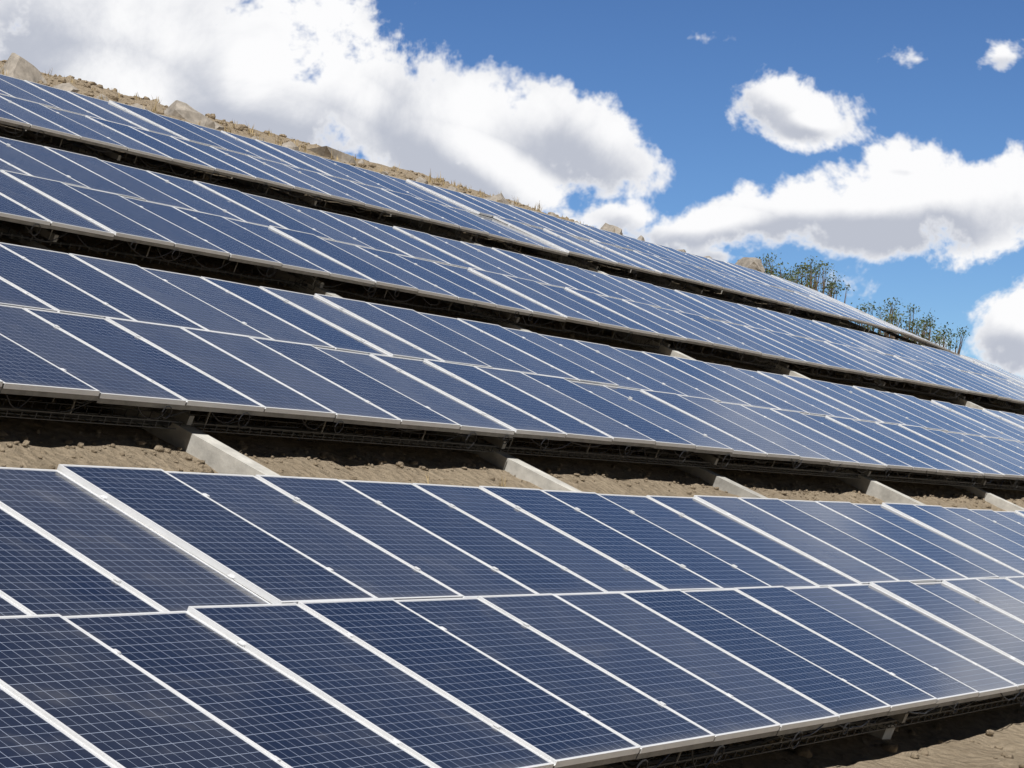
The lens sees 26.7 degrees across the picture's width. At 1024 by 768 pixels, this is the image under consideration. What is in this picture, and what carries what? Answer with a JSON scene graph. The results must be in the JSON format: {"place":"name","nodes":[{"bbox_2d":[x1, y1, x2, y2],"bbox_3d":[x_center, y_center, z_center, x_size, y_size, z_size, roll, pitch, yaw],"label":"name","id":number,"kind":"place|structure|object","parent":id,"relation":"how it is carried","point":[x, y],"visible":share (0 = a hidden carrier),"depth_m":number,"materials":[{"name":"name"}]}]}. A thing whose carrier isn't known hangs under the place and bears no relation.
{"place":"outdoors","nodes":[
{"label":"outdoors","id":0,"kind":"place"},
{"bbox_2d":[0,61,1023,767],"bbox_3d":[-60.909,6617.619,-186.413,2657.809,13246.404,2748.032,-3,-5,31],"label":"hillside ground","id":1,"kind":"structure","parent":0,"point":[956,735],"depth_m":20.55,"materials":[{"name":"soil"}]},
{"bbox_2d":[0,53,46,83],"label":"rock","id":2,"kind":"object","parent":1,"relation":"on","point":[18,66],"visible":0.31,"depth_m":39.88,"materials":[{"name":"stone"}]},
{"bbox_2d":[53,83,78,92],"bbox_3d":[-8.466,-5.519,40.716,0.487,0.340,0.452,-2,-5,24],"label":"rock","id":3,"kind":"object","parent":1,"relation":"on","point":[67,87],"visible":0.32,"depth_m":40.68,"materials":[{"name":"stone"}]},
{"bbox_2d":[97,94,108,101],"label":"rock","id":4,"kind":"object","parent":1,"relation":"on","point":[104,97],"visible":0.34,"depth_m":41.58,"materials":[{"name":"stone"}]},
{"bbox_2d":[130,103,147,109],"bbox_3d":[-7.343,-5.355,42.404,0.396,0.310,0.378,0,1,22],"label":"rock","id":5,"kind":"object","parent":1,"relation":"on","point":[137,105],"visible":0.3,"depth_m":42.35,"materials":[{"name":"stone"}]},
{"bbox_2d":[164,100,214,128],"bbox_3d":[-6.745,-5.307,43.821,1.118,0.900,1.141,-3,-5,35],"label":"rock","id":6,"kind":"object","parent":1,"relation":"on","point":[182,110],"visible":0.3,"depth_m":43.61,"materials":[{"name":"stone"}]},
{"bbox_2d":[213,121,223,130],"bbox_3d":[-6.254,-5.233,44.591,0.594,0.414,0.704,4,1,-2],"label":"rock","id":7,"kind":"object","parent":1,"relation":"on","point":[218,126],"visible":0.1,"depth_m":44.58,"materials":[{"name":"stone"}]},
{"bbox_2d":[281,141,299,150],"bbox_3d":[-4.888,-5.099,47.021,0.516,0.359,0.503,0,3,25],"label":"rock","id":8,"kind":"object","parent":1,"relation":"on","point":[291,145],"visible":0.34,"depth_m":46.88,"materials":[{"name":"stone"}]},
{"bbox_2d":[307,146,356,165],"bbox_3d":[-4.076,-4.886,48.320,1.081,0.744,0.972,-3,-5,34],"label":"rock","id":9,"kind":"object","parent":1,"relation":"on","point":[324,151],"visible":0.28,"depth_m":47.95,"materials":[{"name":"stone"}]},
{"bbox_2d":[415,177,427,183],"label":"rock","id":10,"kind":"object","parent":1,"relation":"on","point":[422,180],"visible":0.34,"depth_m":50.91,"materials":[{"name":"stone"}]},
{"bbox_2d":[447,186,459,191],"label":"rock","id":11,"kind":"object","parent":1,"relation":"on","point":[453,189],"visible":0.26,"depth_m":52.22,"materials":[{"name":"stone"}]},
{"bbox_2d":[0,74,958,354],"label":"solar modules","id":12,"kind":"object","parent":1,"relation":"on","point":[56,116],"visible":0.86,"depth_m":39.58,"materials":[{"name":"blue glass"}]},
{"bbox_2d":[0,65,984,509],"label":"dry grass tufts","id":13,"kind":"object","parent":1,"relation":"on","point":[250,131],"visible":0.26,"depth_m":47.27,"materials":[{"name":"beige plant"}]},
{"bbox_2d":[486,193,509,204],"bbox_3d":[-0.472,-4.501,54.547,1.134,0.669,1.087,7,-2,4],"label":"rock","id":14,"kind":"object","parent":1,"relation":"on","point":[500,198],"visible":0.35,"depth_m":54.20,"materials":[{"name":"stone"}]},
{"bbox_2d":[0,464,1023,767],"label":"solar modules","id":15,"kind":"object","parent":1,"relation":"on","point":[288,622],"visible":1,"depth_m":13.96,"materials":[{"name":"blue glass"}]},
{"bbox_2d":[0,242,1023,511],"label":"solar modules","id":16,"kind":"object","parent":1,"relation":"on","point":[160,354],"visible":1,"depth_m":22.40,"materials":[{"name":"blue glass"}]},
{"bbox_2d":[0,137,1023,414],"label":"solar modules","id":17,"kind":"object","parent":1,"relation":"on","point":[294,247],"visible":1,"depth_m":31.82,"materials":[{"name":"blue glass"}]},
{"bbox_2d":[0,60,1023,767],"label":"rocks","id":18,"kind":"object","parent":1,"relation":"on","point":[798,750],"visible":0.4,"depth_m":23.19,"materials":[{"name":"stone"}]},
{"bbox_2d":[600,223,622,234],"bbox_3d":[2.639,-4.108,59.883,1.120,0.592,0.844,-11,-19,32],"label":"rock","id":19,"kind":"object","parent":1,"relation":"on","point":[608,227],"visible":0.3,"depth_m":59.50,"materials":[{"name":"stone"}]},
{"bbox_2d":[735,257,764,272],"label":"rock","id":20,"kind":"object","parent":1,"relation":"on","point":[754,263],"visible":0.36,"depth_m":67.16,"materials":[{"name":"stone"}]},
{"bbox_2d":[758,256,806,282],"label":"tree","id":21,"kind":"object","parent":1,"relation":"on","point":[791,280],"visible":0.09,"depth_m":79.06,"materials":[{"name":"green plant"}]},
{"bbox_2d":[767,268,800,283],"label":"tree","id":22,"kind":"object","parent":1,"relation":"on","point":[783,273],"visible":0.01,"depth_m":89.08,"materials":[{"name":"green plant"}]},
{"bbox_2d":[762,252,828,290],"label":"tree","id":23,"kind":"object","parent":1,"relation":"on","point":[802,274],"visible":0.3,"depth_m":82.63,"materials":[{"name":"green plant"}]},
{"bbox_2d":[789,260,853,302],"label":"tree","id":24,"kind":"object","parent":1,"relation":"on","point":[830,286],"visible":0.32,"depth_m":86.61,"materials":[{"name":"green plant"}]},
{"bbox_2d":[850,297,913,340],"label":"tree","id":25,"kind":"object","parent":1,"relation":"on","point":[887,318],"visible":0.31,"depth_m":80.55,"materials":[{"name":"green plant"}]},
{"bbox_2d":[875,303,938,344],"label":"tree","id":26,"kind":"object","parent":1,"relation":"on","point":[927,325],"visible":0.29,"depth_m":87.91,"materials":[{"name":"green plant"}]},
{"bbox_2d":[899,327,951,347],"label":"tree","id":27,"kind":"object","parent":1,"relation":"on","point":[936,337],"visible":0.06,"depth_m":90.99,"materials":[{"name":"green plant"}]},
{"bbox_2d":[908,320,969,354],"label":"tree","id":28,"kind":"object","parent":1,"relation":"on","point":[949,342],"visible":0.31,"depth_m":83.59,"materials":[{"name":"green plant"}]},
{"bbox_2d":[0,0,1023,377],"label":"sky","id":29,"kind":"structure","parent":0,"point":[881,142],"materials":[{"name":"blue"}]}
]}

